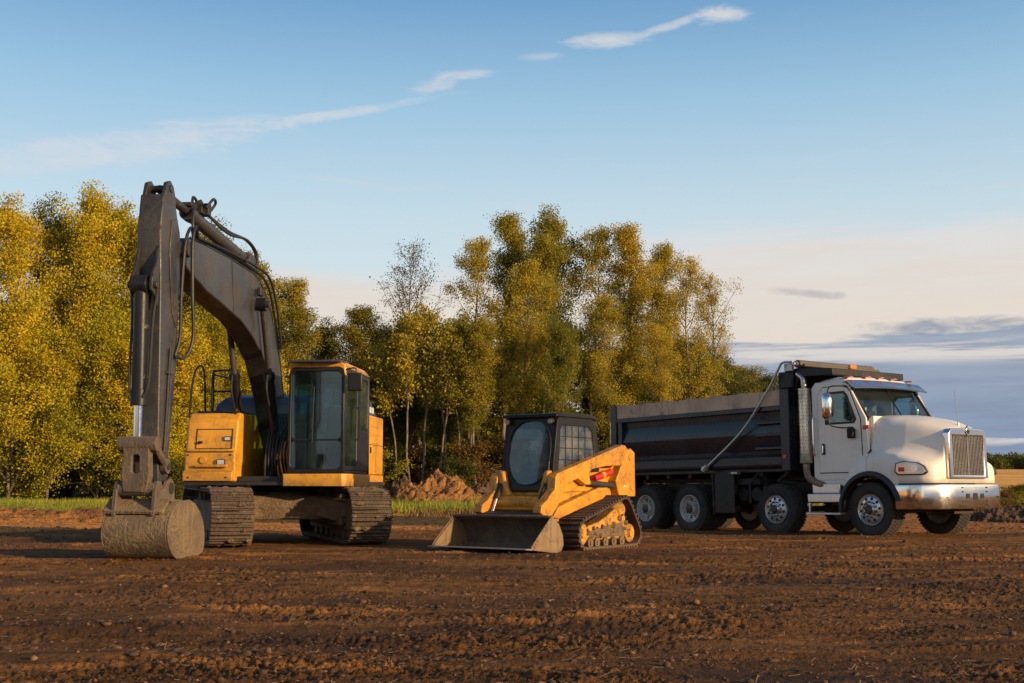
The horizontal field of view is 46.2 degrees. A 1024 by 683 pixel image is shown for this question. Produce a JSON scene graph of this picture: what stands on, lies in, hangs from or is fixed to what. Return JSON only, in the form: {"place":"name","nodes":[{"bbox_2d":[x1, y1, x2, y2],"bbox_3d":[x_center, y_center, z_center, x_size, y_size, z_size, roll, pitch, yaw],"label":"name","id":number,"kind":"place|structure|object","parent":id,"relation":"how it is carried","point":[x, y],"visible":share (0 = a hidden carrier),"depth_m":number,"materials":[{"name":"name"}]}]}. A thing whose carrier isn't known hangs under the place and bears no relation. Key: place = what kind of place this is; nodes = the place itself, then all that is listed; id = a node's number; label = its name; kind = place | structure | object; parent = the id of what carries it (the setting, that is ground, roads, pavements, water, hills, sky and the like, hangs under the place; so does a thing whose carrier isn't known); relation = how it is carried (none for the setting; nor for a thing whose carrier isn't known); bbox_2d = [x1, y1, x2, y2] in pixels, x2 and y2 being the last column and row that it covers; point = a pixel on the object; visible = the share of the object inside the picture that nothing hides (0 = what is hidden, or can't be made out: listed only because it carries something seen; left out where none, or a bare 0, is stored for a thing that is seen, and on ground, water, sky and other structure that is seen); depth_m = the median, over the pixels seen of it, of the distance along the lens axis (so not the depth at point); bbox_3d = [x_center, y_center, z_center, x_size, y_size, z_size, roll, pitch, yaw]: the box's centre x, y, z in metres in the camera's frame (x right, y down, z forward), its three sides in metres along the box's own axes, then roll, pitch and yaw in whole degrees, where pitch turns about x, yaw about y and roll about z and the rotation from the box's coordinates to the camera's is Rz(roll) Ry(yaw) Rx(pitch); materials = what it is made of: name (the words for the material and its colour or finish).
{"place":"outdoors","nodes":[
{"label":"outdoors","id":0,"kind":"place"},
{"bbox_2d":[0,492,1017,513],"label":"grass","id":1,"kind":"structure","parent":0,"point":[66,503],"depth_m":39.08,"materials":[{"name":"green plant"}]},
{"bbox_2d":[0,469,1023,682],"bbox_3d":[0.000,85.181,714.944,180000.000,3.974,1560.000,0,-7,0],"label":"ground","id":2,"kind":"structure","parent":0,"point":[875,650],"depth_m":9.38,"materials":[{"name":"brown soil"}]},
{"bbox_2d":[0,448,45,500],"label":"shrub","id":3,"kind":"object","parent":2,"relation":"on","point":[3,490],"visible":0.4,"depth_m":43.72,"materials":[{"name":"green plant"}]},
{"bbox_2d":[0,507,68,514],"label":"dirt windrow","id":4,"kind":"object","parent":2,"relation":"on","point":[4,510],"visible":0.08,"depth_m":34.95,"materials":[{"name":"brown soil"}]},
{"bbox_2d":[0,288,69,498],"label":"yellow tree","id":5,"kind":"object","parent":2,"relation":"on","point":[13,338],"visible":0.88,"depth_m":43.34,"materials":[{"name":"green plant"}]},
{"bbox_2d":[0,190,69,497],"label":"yellow tree","id":6,"kind":"object","parent":2,"relation":"on","point":[18,231],"visible":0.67,"depth_m":47.35,"materials":[{"name":"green plant"}]},
{"bbox_2d":[0,446,73,499],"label":"shrub","id":7,"kind":"object","parent":2,"relation":"on","point":[33,496],"visible":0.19,"depth_m":44.38,"materials":[{"name":"green plant"}]},
{"bbox_2d":[6,191,76,488],"bbox_3d":[-19.459,0.179,50.083,3.890,13.081,3.994,-3,-7,22],"label":"yellow tree","id":8,"kind":"object","parent":2,"relation":"on","point":[49,221],"visible":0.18,"depth_m":50.12,"materials":[{"name":"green plant"}]},
{"bbox_2d":[28,458,77,497],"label":"shrub","id":9,"kind":"object","parent":2,"relation":"on","point":[52,493],"visible":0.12,"depth_m":46.38,"materials":[{"name":"green plant"}]},
{"bbox_2d":[12,309,95,448],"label":"broadleaf tree","id":10,"kind":"object","parent":2,"relation":"on","point":[73,382],"depth_m":55.73,"materials":[{"name":"yellow plant"}]},
{"bbox_2d":[10,321,108,500],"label":"yellow tree","id":11,"kind":"object","parent":2,"relation":"on","point":[49,342],"visible":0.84,"depth_m":43.42,"materials":[{"name":"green plant"}]},
{"bbox_2d":[47,452,85,498],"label":"shrub","id":12,"kind":"object","parent":2,"relation":"on","point":[75,483],"visible":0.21,"depth_m":46.96,"materials":[{"name":"green plant"}]},
{"bbox_2d":[16,179,134,488],"bbox_3d":[-17.645,-0.104,48.498,4.651,13.355,5.691,-6,-9,41],"label":"yellow tree","id":13,"kind":"object","parent":2,"relation":"on","point":[89,225],"visible":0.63,"depth_m":48.19,"materials":[{"name":"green plant"}]},
{"bbox_2d":[55,430,118,499],"bbox_3d":[-15.561,4.894,46.086,3.703,3.168,3.574,3,-7,-23],"label":"shrub","id":14,"kind":"object","parent":2,"relation":"on","point":[89,496],"visible":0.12,"depth_m":45.32,"materials":[{"name":"green plant"}]},
{"bbox_2d":[43,301,133,498],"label":"yellow tree","id":15,"kind":"object","parent":2,"relation":"on","point":[104,358],"visible":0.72,"depth_m":44.10,"materials":[{"name":"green plant"}]},
{"bbox_2d":[44,196,184,431],"bbox_3d":[-16.483,0.338,49.752,5.579,12.694,4.344,6,-9,-40],"label":"yellow tree","id":16,"kind":"object","parent":2,"relation":"on","point":[122,273],"visible":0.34,"depth_m":49.32,"materials":[{"name":"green plant"}]},
{"bbox_2d":[0,506,254,523],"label":"dirt windrow","id":17,"kind":"object","parent":2,"relation":"on","point":[82,514],"visible":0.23,"depth_m":30.84,"materials":[{"name":"brown soil"}]},
{"bbox_2d":[82,435,176,498],"bbox_3d":[-14.303,4.834,43.913,3.260,2.788,3.147,-6,-9,40],"label":"shrub","id":18,"kind":"object","parent":2,"relation":"on","point":[114,458],"visible":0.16,"depth_m":43.42,"materials":[{"name":"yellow plant"}]},
{"bbox_2d":[76,335,186,497],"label":"yellow tree","id":19,"kind":"object","parent":2,"relation":"on","point":[130,418],"visible":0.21,"depth_m":43.76,"materials":[{"name":"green plant"}]},
{"bbox_2d":[110,217,202,438],"bbox_3d":[-14.997,0.451,50.227,4.374,12.560,5.352,-1,-7,12],"label":"yellow tree","id":20,"kind":"object","parent":2,"relation":"on","point":[132,256],"visible":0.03,"depth_m":49.66,"materials":[{"name":"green plant"}]},
{"bbox_2d":[121,318,224,497],"bbox_3d":[-12.655,2.580,45.997,4.565,7.471,3.876,-1,-7,6],"label":"yellow tree","id":21,"kind":"object","parent":2,"relation":"on","point":[186,367],"visible":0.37,"depth_m":45.38,"materials":[{"name":"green plant"}]},
{"bbox_2d":[166,455,184,499],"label":"shrub","id":22,"kind":"object","parent":2,"relation":"on","point":[176,470],"visible":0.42,"depth_m":43.89,"materials":[{"name":"green plant"}]},
{"bbox_2d":[174,214,245,413],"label":"yellow tree","id":23,"kind":"object","parent":2,"relation":"on","point":[195,302],"visible":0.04,"depth_m":50.21,"materials":[{"name":"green plant"}]},
{"bbox_2d":[179,306,251,410],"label":"yellow tree","id":24,"kind":"object","parent":2,"relation":"on","point":[216,330],"visible":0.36,"depth_m":46.82,"materials":[{"name":"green plant"}]},
{"bbox_2d":[179,236,271,405],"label":"broadleaf tree","id":25,"kind":"object","parent":2,"relation":"on","point":[187,304],"visible":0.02,"depth_m":51.82,"materials":[{"name":"green plant"}]},
{"bbox_2d":[100,181,393,559],"bbox_3d":[-3.856,0.732,19.719,3.839,5.222,8.389,1,-7,-7],"label":"excavator","id":26,"kind":"object","parent":2,"relation":"on","point":[305,454],"visible":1,"depth_m":19.36,"materials":[{"name":"metal"}]},
{"bbox_2d":[236,346,288,487],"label":"yellow tree","id":27,"kind":"object","parent":2,"relation":"on","point":[244,369],"visible":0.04,"depth_m":47.09,"materials":[{"name":"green plant"}]},
{"bbox_2d":[239,248,295,394],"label":"poplar tree","id":28,"kind":"object","parent":2,"relation":"on","point":[276,286],"visible":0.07,"depth_m":53.52,"materials":[{"name":"green plant"}]},
{"bbox_2d":[227,292,324,394],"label":"broadleaf tree","id":29,"kind":"object","parent":2,"relation":"on","point":[285,333],"visible":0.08,"depth_m":54.66,"materials":[{"name":"green plant"}]},
{"bbox_2d":[271,274,326,394],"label":"poplar tree","id":30,"kind":"object","parent":2,"relation":"on","point":[297,288],"visible":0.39,"depth_m":55.45,"materials":[{"name":"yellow plant"}]},
{"bbox_2d":[297,314,352,402],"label":"broadleaf tree","id":31,"kind":"object","parent":2,"relation":"on","point":[323,354],"visible":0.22,"depth_m":57.86,"materials":[{"name":"green plant"}]},
{"bbox_2d":[317,303,388,418],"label":"poplar tree","id":32,"kind":"object","parent":2,"relation":"on","point":[355,337],"visible":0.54,"depth_m":57.11,"materials":[{"name":"green plant"}]},
{"bbox_2d":[341,320,405,473],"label":"broadleaf tree","id":33,"kind":"object","parent":2,"relation":"on","point":[382,327],"visible":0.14,"depth_m":57.73,"materials":[{"name":"green plant"}]},
{"bbox_2d":[372,405,402,473],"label":"shrub","id":34,"kind":"object","parent":2,"relation":"on","point":[385,438],"visible":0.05,"depth_m":54.51,"materials":[{"name":"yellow plant"}]},
{"bbox_2d":[364,333,411,480],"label":"sapling","id":35,"kind":"object","parent":2,"relation":"on","point":[383,399],"visible":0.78,"depth_m":50.14,"materials":[{"name":"green plant"}]},
{"bbox_2d":[371,447,415,486],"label":"shrub","id":36,"kind":"object","parent":2,"relation":"on","point":[398,465],"visible":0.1,"depth_m":47.84,"materials":[{"name":"green plant"}]},
{"bbox_2d":[382,442,408,483],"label":"shrub","id":37,"kind":"object","parent":2,"relation":"on","point":[399,448],"visible":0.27,"depth_m":51.44,"materials":[{"name":"green plant"}]},
{"bbox_2d":[376,474,417,496],"bbox_3d":[-4.527,6.007,48.127,3.680,1.408,3.220,0,-7,0],"label":"dirt mound","id":38,"kind":"object","parent":2,"relation":"on","point":[394,486],"visible":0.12,"depth_m":47.82,"materials":[{"name":"brown soil"}]},
{"bbox_2d":[372,337,435,450],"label":"broadleaf tree","id":39,"kind":"object","parent":2,"relation":"on","point":[414,412],"visible":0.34,"depth_m":53.73,"materials":[{"name":"green plant"}]},
{"bbox_2d":[390,445,429,483],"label":"shrub","id":40,"kind":"object","parent":2,"relation":"on","point":[410,469],"visible":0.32,"depth_m":51.72,"materials":[{"name":"green plant"}]},
{"bbox_2d":[387,311,436,480],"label":"sapling","id":41,"kind":"object","parent":2,"relation":"on","point":[407,332],"visible":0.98,"depth_m":49.65,"materials":[{"name":"green plant"}]},
{"bbox_2d":[364,237,460,470],"bbox_3d":[-4.489,1.072,56.234,4.563,12.157,3.570,-3,-8,26],"label":"bare tree","id":42,"kind":"object","parent":2,"relation":"on","point":[410,295],"visible":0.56,"depth_m":56.43,"materials":[{"name":"grey plant"}]},
{"bbox_2d":[391,399,463,480],"bbox_3d":[-4.742,5.205,58.280,4.440,4.748,4.286,-2,-7,16],"label":"shrub","id":43,"kind":"object","parent":2,"relation":"on","point":[430,436],"visible":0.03,"depth_m":57.83,"materials":[{"name":"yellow plant"}]},
{"bbox_2d":[400,303,459,480],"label":"sapling","id":44,"kind":"object","parent":2,"relation":"on","point":[426,367],"visible":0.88,"depth_m":50.04,"materials":[{"name":"green plant"}]},
{"bbox_2d":[404,447,455,483],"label":"shrub","id":45,"kind":"object","parent":2,"relation":"on","point":[418,458],"visible":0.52,"depth_m":51.29,"materials":[{"name":"green plant"}]},
{"bbox_2d":[390,469,481,504],"bbox_3d":[-2.906,5.706,46.149,5.405,1.680,4.370,0,-7,0],"label":"dirt mound","id":46,"kind":"object","parent":2,"relation":"on","point":[437,484],"visible":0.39,"depth_m":45.35,"materials":[{"name":"brown soil"}]},
{"bbox_2d":[411,332,467,446],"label":"broadleaf tree","id":47,"kind":"object","parent":2,"relation":"on","point":[438,427],"visible":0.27,"depth_m":52.03,"materials":[{"name":"green plant"}]},
{"bbox_2d":[414,317,469,473],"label":"sapling","id":48,"kind":"object","parent":2,"relation":"on","point":[439,333],"visible":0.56,"depth_m":50.02,"materials":[{"name":"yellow plant"}]},
{"bbox_2d":[422,439,468,474],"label":"shrub","id":49,"kind":"object","parent":2,"relation":"on","point":[437,452],"visible":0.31,"depth_m":51.07,"materials":[{"name":"green plant"}]},
{"bbox_2d":[429,410,465,472],"bbox_3d":[-2.720,5.283,57.920,2.649,4.082,2.976,2,-7,-15],"label":"shrub","id":50,"kind":"object","parent":2,"relation":"on","point":[451,433],"visible":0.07,"depth_m":57.48,"materials":[{"name":"green plant"}]},
{"bbox_2d":[429,313,473,457],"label":"sapling","id":51,"kind":"object","parent":2,"relation":"on","point":[461,319],"visible":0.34,"depth_m":50.54,"materials":[{"name":"green plant"}]},
{"bbox_2d":[429,327,474,470],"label":"sapling","id":52,"kind":"object","parent":2,"relation":"on","point":[450,391],"visible":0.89,"depth_m":49.53,"materials":[{"name":"green plant"}]},
{"bbox_2d":[443,453,482,486],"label":"shrub","id":53,"kind":"object","parent":2,"relation":"on","point":[466,471],"visible":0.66,"depth_m":48.14,"materials":[{"name":"green plant"}]},
{"bbox_2d":[443,439,500,484],"bbox_3d":[-1.901,5.272,49.102,3.462,2.555,2.624,2,-7,-19],"label":"shrub","id":54,"kind":"object","parent":2,"relation":"on","point":[465,450],"visible":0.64,"depth_m":48.76,"materials":[{"name":"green plant"}]},
{"bbox_2d":[450,415,496,480],"bbox_3d":[-1.987,5.340,57.460,2.514,3.875,2.824,-3,-7,22],"label":"shrub","id":55,"kind":"object","parent":2,"relation":"on","point":[483,428],"visible":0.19,"depth_m":57.28,"materials":[{"name":"green plant"}]},
{"bbox_2d":[450,329,499,481],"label":"sapling","id":56,"kind":"object","parent":2,"relation":"on","point":[471,379],"visible":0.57,"depth_m":49.55,"materials":[{"name":"green plant"}]},
{"bbox_2d":[447,316,503,485],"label":"poplar tree","id":57,"kind":"object","parent":2,"relation":"on","point":[478,338],"visible":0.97,"depth_m":49.38,"materials":[{"name":"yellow plant"}]},
{"bbox_2d":[440,235,511,485],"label":"poplar tree","id":58,"kind":"object","parent":2,"relation":"on","point":[475,264],"visible":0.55,"depth_m":55.92,"materials":[{"name":"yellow plant"}]},
{"bbox_2d":[455,368,496,481],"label":"sapling","id":59,"kind":"object","parent":2,"relation":"on","point":[480,409],"visible":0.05,"depth_m":50.50,"materials":[{"name":"green plant"}]},
{"bbox_2d":[467,482,488,495],"bbox_3d":[-1.520,6.131,47.608,3.910,1.072,3.450,0,-7,0],"label":"dirt mound","id":60,"kind":"object","parent":2,"relation":"on","point":[481,489],"visible":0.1,"depth_m":47.38,"materials":[{"name":"brown soil"}]},
{"bbox_2d":[462,437,502,484],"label":"shrub","id":61,"kind":"object","parent":2,"relation":"on","point":[484,457],"visible":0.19,"depth_m":52.66,"materials":[{"name":"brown plant"}]},
{"bbox_2d":[459,342,512,442],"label":"broadleaf tree","id":62,"kind":"object","parent":2,"relation":"on","point":[495,407],"visible":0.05,"depth_m":60.09,"materials":[{"name":"green plant"}]},
{"bbox_2d":[465,413,507,484],"bbox_3d":[-0.652,5.443,57.859,3.729,4.130,3.862,2,-7,-19],"label":"shrub","id":63,"kind":"object","parent":2,"relation":"on","point":[497,426],"visible":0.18,"depth_m":57.76,"materials":[{"name":"green plant"}]},
{"bbox_2d":[482,432,504,474],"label":"shrub","id":64,"kind":"object","parent":2,"relation":"on","point":[494,440],"visible":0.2,"depth_m":52.48,"materials":[{"name":"green plant"}]},
{"bbox_2d":[485,441,503,462],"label":"shrub","id":65,"kind":"object","parent":2,"relation":"on","point":[496,449],"visible":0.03,"depth_m":51.62,"materials":[{"name":"green plant"}]},
{"bbox_2d":[7,504,991,518],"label":"dry weeds","id":66,"kind":"object","parent":2,"relation":"on","point":[439,513],"visible":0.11,"depth_m":35.96,"materials":[{"name":"green plant"}]},
{"bbox_2d":[468,210,550,439],"bbox_3d":[0.052,0.474,56.395,4.187,13.425,4.065,4,-8,-28],"label":"poplar tree","id":67,"kind":"object","parent":2,"relation":"on","point":[513,238],"visible":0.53,"depth_m":56.49,"materials":[{"name":"green plant"}]},
{"bbox_2d":[0,521,1023,682],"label":"dirt clods","id":68,"kind":"object","parent":2,"relation":"on","point":[449,659],"visible":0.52,"depth_m":8.82,"materials":[{"name":"brown soil"}]},
{"bbox_2d":[509,405,540,414],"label":"shrub","id":69,"kind":"object","parent":2,"relation":"on","point":[513,411],"visible":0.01,"depth_m":60.76,"materials":[{"name":"green plant"}]},
{"bbox_2d":[492,257,560,414],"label":"poplar tree","id":70,"kind":"object","parent":2,"relation":"on","point":[527,345],"visible":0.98,"depth_m":50.39,"materials":[{"name":"green plant"}]},
{"bbox_2d":[488,323,575,419],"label":"broadleaf tree","id":71,"kind":"object","parent":2,"relation":"on","point":[516,395],"visible":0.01,"depth_m":64.12,"materials":[{"name":"green plant"}]},
{"bbox_2d":[427,413,642,552],"bbox_3d":[0.519,2.177,18.642,1.768,2.083,3.649,-5,-8,35],"label":"track loader","id":72,"kind":"object","parent":2,"relation":"on","point":[558,482],"visible":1,"depth_m":18.33,"materials":[{"name":"metal"}]},
{"bbox_2d":[507,203,594,412],"bbox_3d":[2.237,0.377,57.378,4.089,13.878,5.206,5,-8,-36],"label":"poplar tree","id":73,"kind":"object","parent":2,"relation":"on","point":[555,226],"visible":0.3,"depth_m":57.51,"materials":[{"name":"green plant"}]},
{"bbox_2d":[521,229,581,412],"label":"poplar tree","id":74,"kind":"object","parent":2,"relation":"on","point":[543,245],"visible":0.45,"depth_m":55.17,"materials":[{"name":"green plant"}]},
{"bbox_2d":[524,319,590,413],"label":"broadleaf tree","id":75,"kind":"object","parent":2,"relation":"on","point":[537,405],"visible":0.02,"depth_m":60.68,"materials":[{"name":"green plant"}]},
{"bbox_2d":[532,309,587,413],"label":"yellow tree","id":76,"kind":"object","parent":2,"relation":"on","point":[561,342],"visible":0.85,"depth_m":48.82,"materials":[{"name":"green plant"}]},
{"bbox_2d":[530,404,602,436],"bbox_3d":[2.715,5.194,57.231,4.163,4.611,4.312,3,-7,-23],"label":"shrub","id":77,"kind":"object","parent":2,"relation":"on","point":[579,412],"visible":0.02,"depth_m":57.53,"materials":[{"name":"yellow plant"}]},
{"bbox_2d":[570,354,599,410],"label":"poplar tree","id":78,"kind":"object","parent":2,"relation":"on","point":[581,392],"visible":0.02,"depth_m":63.23,"materials":[{"name":"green plant"}]},
{"bbox_2d":[576,408,610,446],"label":"shrub","id":79,"kind":"object","parent":2,"relation":"on","point":[600,438],"visible":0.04,"depth_m":58.49,"materials":[{"name":"green plant"}]},
{"bbox_2d":[565,223,629,414],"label":"poplar tree","id":80,"kind":"object","parent":2,"relation":"on","point":[595,238],"visible":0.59,"depth_m":56.72,"materials":[{"name":"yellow plant"}]},
{"bbox_2d":[596,425,608,443],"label":"shrub","id":81,"kind":"object","parent":2,"relation":"on","point":[606,430],"visible":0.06,"depth_m":56.95,"materials":[{"name":"green plant"}]},
{"bbox_2d":[573,293,639,447],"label":"poplar tree","id":82,"kind":"object","parent":2,"relation":"on","point":[598,365],"visible":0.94,"depth_m":50.03,"materials":[{"name":"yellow plant"}]},
{"bbox_2d":[570,346,645,424],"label":"broadleaf tree","id":83,"kind":"object","parent":2,"relation":"on","point":[586,401],"visible":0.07,"depth_m":61.20,"materials":[{"name":"green plant"}]},
{"bbox_2d":[580,345,652,423],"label":"broadleaf tree","id":84,"kind":"object","parent":2,"relation":"on","point":[643,397],"visible":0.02,"depth_m":59.82,"materials":[{"name":"green plant"}]},
{"bbox_2d":[585,220,667,404],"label":"poplar tree","id":85,"kind":"object","parent":2,"relation":"on","point":[636,272],"visible":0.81,"depth_m":56.48,"materials":[{"name":"green plant"}]},
{"bbox_2d":[631,320,685,483],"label":"poplar tree","id":86,"kind":"object","parent":2,"relation":"on","point":[656,340],"visible":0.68,"depth_m":50.96,"materials":[{"name":"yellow plant"}]},
{"bbox_2d":[640,312,692,402],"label":"poplar tree","id":87,"kind":"object","parent":2,"relation":"on","point":[653,349],"visible":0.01,"depth_m":63.13,"materials":[{"name":"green plant"}]},
{"bbox_2d":[642,239,695,483],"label":"poplar tree","id":88,"kind":"object","parent":2,"relation":"on","point":[666,252],"visible":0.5,"depth_m":58.30,"materials":[{"name":"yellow plant"}]},
{"bbox_2d":[650,255,715,400],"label":"poplar tree","id":89,"kind":"object","parent":2,"relation":"on","point":[690,265],"visible":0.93,"depth_m":53.17,"materials":[{"name":"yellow plant"}]},
{"bbox_2d":[649,333,728,400],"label":"broadleaf tree","id":90,"kind":"object","parent":2,"relation":"on","point":[692,374],"visible":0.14,"depth_m":60.74,"materials":[{"name":"green plant"}]},
{"bbox_2d":[685,269,743,396],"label":"poplar tree","id":91,"kind":"object","parent":2,"relation":"on","point":[714,391],"visible":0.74,"depth_m":53.82,"materials":[{"name":"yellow plant"}]},
{"bbox_2d":[693,346,767,397],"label":"broadleaf tree","id":92,"kind":"object","parent":2,"relation":"on","point":[741,389],"visible":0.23,"depth_m":60.31,"materials":[{"name":"green plant"}]},
{"bbox_2d":[724,365,768,394],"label":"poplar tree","id":93,"kind":"object","parent":2,"relation":"on","point":[735,367],"visible":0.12,"depth_m":79.65,"materials":[{"name":"green plant"}]},
{"bbox_2d":[747,369,781,392],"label":"broadleaf tree","id":94,"kind":"object","parent":2,"relation":"on","point":[767,379],"visible":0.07,"depth_m":83.89,"materials":[{"name":"green plant"}]},
{"bbox_2d":[610,360,1001,535],"bbox_3d":[6.090,2.405,26.563,3.070,3.608,9.172,5,-9,-35],"label":"dump truck","id":95,"kind":"object","parent":2,"relation":"on","point":[848,447],"visible":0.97,"depth_m":24.99,"materials":[{"name":"metal"}]},
{"bbox_2d":[968,503,1023,522],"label":"dirt mound","id":96,"kind":"object","parent":2,"relation":"on","point":[1013,514],"visible":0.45,"depth_m":32.29,"materials":[{"name":"brown soil"}]},
{"bbox_2d":[987,451,1023,469],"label":"distant woods","id":97,"kind":"object","parent":2,"relation":"on","point":[1015,460],"visible":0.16,"depth_m":292.35,"materials":[{"name":"green plant"}]},
{"bbox_2d":[1000,488,1018,507],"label":"weed clump","id":98,"kind":"object","parent":2,"relation":"on","point":[1003,493],"visible":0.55,"depth_m":35.64,"materials":[{"name":"green plant"}]},
{"bbox_2d":[1004,483,1023,505],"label":"weed clump","id":99,"kind":"object","parent":2,"relation":"on","point":[1019,490],"visible":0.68,"depth_m":37.65,"materials":[{"name":"green plant"}]},
{"bbox_2d":[0,530,1023,682],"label":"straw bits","id":100,"kind":"object","parent":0,"point":[523,610],"visible":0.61,"depth_m":8.44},
{"bbox_2d":[0,0,1023,468],"label":"sky","id":101,"kind":"structure","parent":0,"point":[858,165],"materials":[{"name":"blue"}]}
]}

